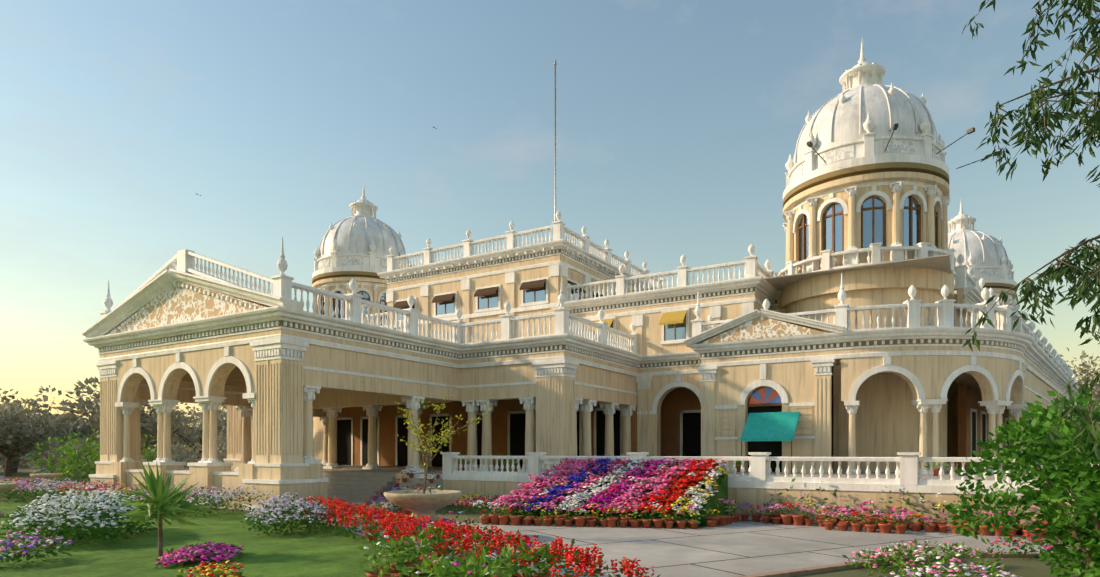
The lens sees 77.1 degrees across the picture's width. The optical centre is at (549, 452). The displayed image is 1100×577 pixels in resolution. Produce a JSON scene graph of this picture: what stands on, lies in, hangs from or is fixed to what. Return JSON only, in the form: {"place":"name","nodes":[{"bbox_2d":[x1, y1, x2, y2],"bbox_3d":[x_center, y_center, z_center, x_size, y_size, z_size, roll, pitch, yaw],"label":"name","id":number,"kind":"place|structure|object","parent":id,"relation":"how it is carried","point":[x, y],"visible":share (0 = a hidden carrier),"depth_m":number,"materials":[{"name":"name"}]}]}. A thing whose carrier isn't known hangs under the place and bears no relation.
{"place":"outdoors","nodes":[
{"label":"outdoors","id":0,"kind":"place"},
{"bbox_2d":[0,500,473,576],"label":"lawn","id":1,"kind":"structure","parent":0,"point":[317,553],"depth_m":15.05,"materials":[{"name":"green plant"}]},
{"bbox_2d":[0,473,461,520],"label":"stone urn planters","id":2,"kind":"object","parent":1,"relation":"on","point":[427,503],"visible":0.75,"depth_m":17.29,"materials":[{"name":"beige stone"}]},
{"bbox_2d":[0,468,912,557],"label":"purple flowers","id":3,"kind":"object","parent":1,"relation":"on","point":[37,539],"visible":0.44,"depth_m":20.51,"materials":[{"name":"purple plant"}]},
{"bbox_2d":[0,428,1077,576],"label":"flowers","id":4,"kind":"object","parent":1,"relation":"on","point":[569,555],"depth_m":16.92,"materials":[{"name":"plant"}]},
{"bbox_2d":[0,458,1087,576],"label":"garden plants","id":5,"kind":"object","parent":1,"relation":"on","point":[66,530],"visible":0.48,"depth_m":17.89,"materials":[{"name":"green plant"}]},
{"bbox_2d":[290,506,405,517],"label":"flowers","id":6,"kind":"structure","parent":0,"point":[392,509],"depth_m":26.23,"materials":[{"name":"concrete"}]},
{"bbox_2d":[0,453,1036,535],"bbox_3d":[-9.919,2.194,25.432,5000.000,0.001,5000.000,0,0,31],"label":"ground","id":7,"kind":"structure","parent":0,"point":[23,473],"depth_m":31.28,"materials":[{"name":"brown soil"}]},
{"bbox_2d":[14,477,973,517],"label":"orange flowers","id":8,"kind":"object","parent":7,"relation":"on","point":[895,507],"visible":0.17,"depth_m":20.37,"materials":[{"name":"orange plant"}]},
{"bbox_2d":[0,457,1035,576],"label":"pink flowers","id":9,"kind":"object","parent":7,"relation":"on","point":[579,464],"visible":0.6,"depth_m":21.85,"materials":[{"name":"pink plant"}]},
{"bbox_2d":[369,458,620,510],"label":"blue flowers","id":10,"kind":"object","parent":9,"relation":"on","point":[580,478],"visible":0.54,"depth_m":23.11,"materials":[{"name":"blue plant"}]},
{"bbox_2d":[0,0,1099,576],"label":"tree branches","id":11,"kind":"object","parent":7,"relation":"on","point":[8,468],"visible":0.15,"depth_m":10.39,"materials":[{"name":"brown plant"}]},
{"bbox_2d":[395,392,490,469],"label":"yellow sapling leaves","id":12,"kind":"object","parent":11,"relation":"attached to","point":[433,438],"visible":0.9,"depth_m":17.76,"materials":[{"name":"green plant"}]},
{"bbox_2d":[0,347,1099,478],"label":"tree leaves","id":13,"kind":"object","parent":11,"relation":"attached to","point":[18,419],"visible":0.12,"depth_m":62.51,"materials":[{"name":"green plant"}]},
{"bbox_2d":[961,0,1099,464],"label":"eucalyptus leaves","id":14,"kind":"object","parent":11,"relation":"attached to","point":[1053,273],"visible":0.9,"depth_m":9.14,"materials":[{"name":"green plant"}]},
{"bbox_2d":[82,132,1098,531],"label":"building trim","id":15,"kind":"structure","parent":7,"relation":"on","point":[1022,336],"depth_m":31.81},
{"bbox_2d":[393,279,602,307],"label":"awnings","id":16,"kind":"object","parent":15,"relation":"attached to","point":[493,290],"visible":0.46,"depth_m":42.60,"materials":[{"name":"fabric"}]},
{"bbox_2d":[100,191,1068,472],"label":"palace shafts","id":17,"kind":"object","parent":15,"relation":"on","point":[290,425],"visible":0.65,"depth_m":31.70,"materials":[{"name":"beige stone"}]},
{"bbox_2d":[589,310,686,331],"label":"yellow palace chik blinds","id":18,"kind":"object","parent":15,"relation":"attached to","point":[674,317],"visible":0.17,"depth_m":36.68,"materials":[{"name":"yellow fabric"}]},
{"bbox_2d":[748,387,780,403],"bbox_3d":[10.229,-2.706,32.616,1.493,0.800,0.001,0,0,31],"label":"stained glass","id":19,"kind":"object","parent":15,"relation":"attached to","point":[756,394],"depth_m":32.59,"materials":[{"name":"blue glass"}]},
{"bbox_2d":[740,412,799,440],"bbox_3d":[10.037,-1.171,31.445,2.300,1.370,1.500,0,0,31],"label":"awning","id":20,"kind":"object","parent":15,"relation":"attached to","point":[773,426],"depth_m":31.35,"materials":[{"name":"teal fabric"}]},
{"bbox_2d":[807,123,998,168],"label":"floodlights","id":21,"kind":"object","parent":15,"relation":"on","point":[895,127],"visible":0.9,"depth_m":32.12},
{"bbox_2d":[168,254,1039,509],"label":"palace terrace floors","id":22,"kind":"structure","parent":7,"relation":"on","point":[358,485],"depth_m":31.92,"materials":[{"name":"beige stone"}]},
{"bbox_2d":[554,60,556,220],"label":"flagpole","id":23,"kind":"object","parent":22,"relation":"on","point":[555,63],"visible":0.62,"depth_m":41.10,"materials":[{"name":"silver metal"}]},
{"bbox_2d":[337,383,1008,469],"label":"palace veranda back wall","id":24,"kind":"structure","parent":22,"relation":"attached to","point":[675,401],"depth_m":42.77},
{"bbox_2d":[499,470,727,526],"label":"flower stand tiers","id":25,"kind":"object","parent":7,"relation":"on","point":[722,489],"visible":0.12,"depth_m":21.53,"materials":[{"name":"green plant"}]},
{"bbox_2d":[1,458,1087,572],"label":"magenta flowers","id":26,"kind":"object","parent":25,"relation":"on","point":[607,498],"visible":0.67,"depth_m":21.09,"materials":[{"name":"pink plant"}]},
{"bbox_2d":[0,461,1041,576],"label":"yellow flowers","id":27,"kind":"object","parent":26,"relation":"on","point":[471,498],"visible":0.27,"depth_m":20.54,"materials":[{"name":"yellow plant"}]},
{"bbox_2d":[0,0,1099,450],"label":"sky","id":28,"kind":"structure","parent":0,"point":[679,123],"materials":[{"name":"blue"}]},
{"bbox_2d":[181,367,980,390],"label":"palace veranda ceiling","id":29,"kind":"structure","parent":0,"point":[235,377],"depth_m":34.35,"materials":[{"name":"beige paint"}]},
{"bbox_2d":[90,171,1076,529],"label":"palace walls","id":30,"kind":"structure","parent":0,"point":[886,419],"depth_m":32.70,"materials":[{"name":"beige paint"}]},
{"bbox_2d":[108,281,824,343],"bbox_3d":[-4.235,-6.206,29.325,32.966,1.900,7.081,0,0,-3],"label":"pediment relief","id":31,"kind":"object","parent":30,"relation":"attached to","point":[178,304],"visible":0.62,"depth_m":29.45},
{"bbox_2d":[99,162,1020,367],"bbox_3d":[0.888,-9.171,55.610,73.174,9.070,62.838,0,0,31],"label":"palace dentil band","id":32,"kind":"object","parent":30,"relation":"attached to","point":[874,168],"visible":0.17,"depth_m":33.20,"materials":[{"name":"beige stone"}]},
{"bbox_2d":[321,196,937,473],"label":"palace wood frames","id":33,"kind":"structure","parent":30,"relation":"in","point":[883,207],"depth_m":34.11,"materials":[{"name":"brown wood"}]},
{"bbox_2d":[321,196,935,345],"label":"window frames","id":34,"kind":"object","parent":33,"relation":"in","point":[680,327],"visible":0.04,"depth_m":34.35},
{"bbox_2d":[318,84,1008,267],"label":"palace domes","id":35,"kind":"structure","parent":30,"relation":"on","point":[833,121],"depth_m":35.03,"materials":[{"name":"white paint"}]},
{"bbox_2d":[314,38,1012,271],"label":"dome ornaments","id":36,"kind":"object","parent":35,"relation":"on","point":[863,72],"visible":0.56,"depth_m":36.49},
{"bbox_2d":[319,141,1011,279],"bbox_3d":[10.999,-14.596,47.072,58.174,0.580,29.006,0,0,-4],"label":"palace parapet relief","id":37,"kind":"object","parent":35,"relation":"attached to","point":[848,151],"visible":0.35,"depth_m":34.06},
{"bbox_2d":[337,387,1008,471],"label":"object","id":38,"kind":"object","parent":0,"point":[691,434],"visible":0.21,"depth_m":42.05,"materials":[{"name":"black"}]},
{"bbox_2d":[321,515,1087,576],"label":"driveway","id":39,"kind":"structure","parent":0,"point":[739,548],"depth_m":16.32,"materials":[{"name":"concrete"}]},
{"bbox_2d":[365,464,1094,576],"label":"flower pots","id":40,"kind":"object","parent":39,"relation":"on","point":[885,526],"visible":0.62,"depth_m":19.98,"materials":[{"name":"ceramic"}]},
{"bbox_2d":[111,452,947,527],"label":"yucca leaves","id":41,"kind":"object","parent":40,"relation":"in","point":[159,492],"visible":0.73,"depth_m":14.47,"materials":[{"name":"green plant"}]},
{"bbox_2d":[737,553,1081,576],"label":"curb","id":42,"kind":"structure","parent":39,"relation":"on","point":[812,570],"depth_m":12.76,"materials":[{"name":"grey concrete"}]},
{"bbox_2d":[792,558,1092,576],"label":"lawn","id":43,"kind":"structure","parent":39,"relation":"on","point":[1029,567],"depth_m":12.82,"materials":[{"name":"green plant"}]},
{"bbox_2d":[2,468,1016,576],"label":"lilac flowers","id":44,"kind":"object","parent":43,"relation":"on","point":[908,572],"visible":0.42,"depth_m":18.81,"materials":[{"name":"purple plant"}]},
{"bbox_2d":[944,387,1099,576],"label":"shrub leaves","id":45,"kind":"object","parent":43,"relation":"on","point":[1064,473],"visible":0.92,"depth_m":11.09,"materials":[{"name":"green plant"}]},
{"bbox_3d":[-3.255,2.074,17.732,1.600,0.240,1.600,0,0,31],"label":"red urn base","id":46,"kind":"object","parent":39,"relation":"on","visible":0},
{"bbox_2d":[396,518,451,530],"bbox_3d":[-3.255,1.844,17.732,1.480,0.220,1.480,0,0,31],"label":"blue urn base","id":47,"kind":"object","parent":46,"relation":"on","point":[445,519],"visible":0.17,"depth_m":17.25,"materials":[{"name":"blue paint"}]}
]}

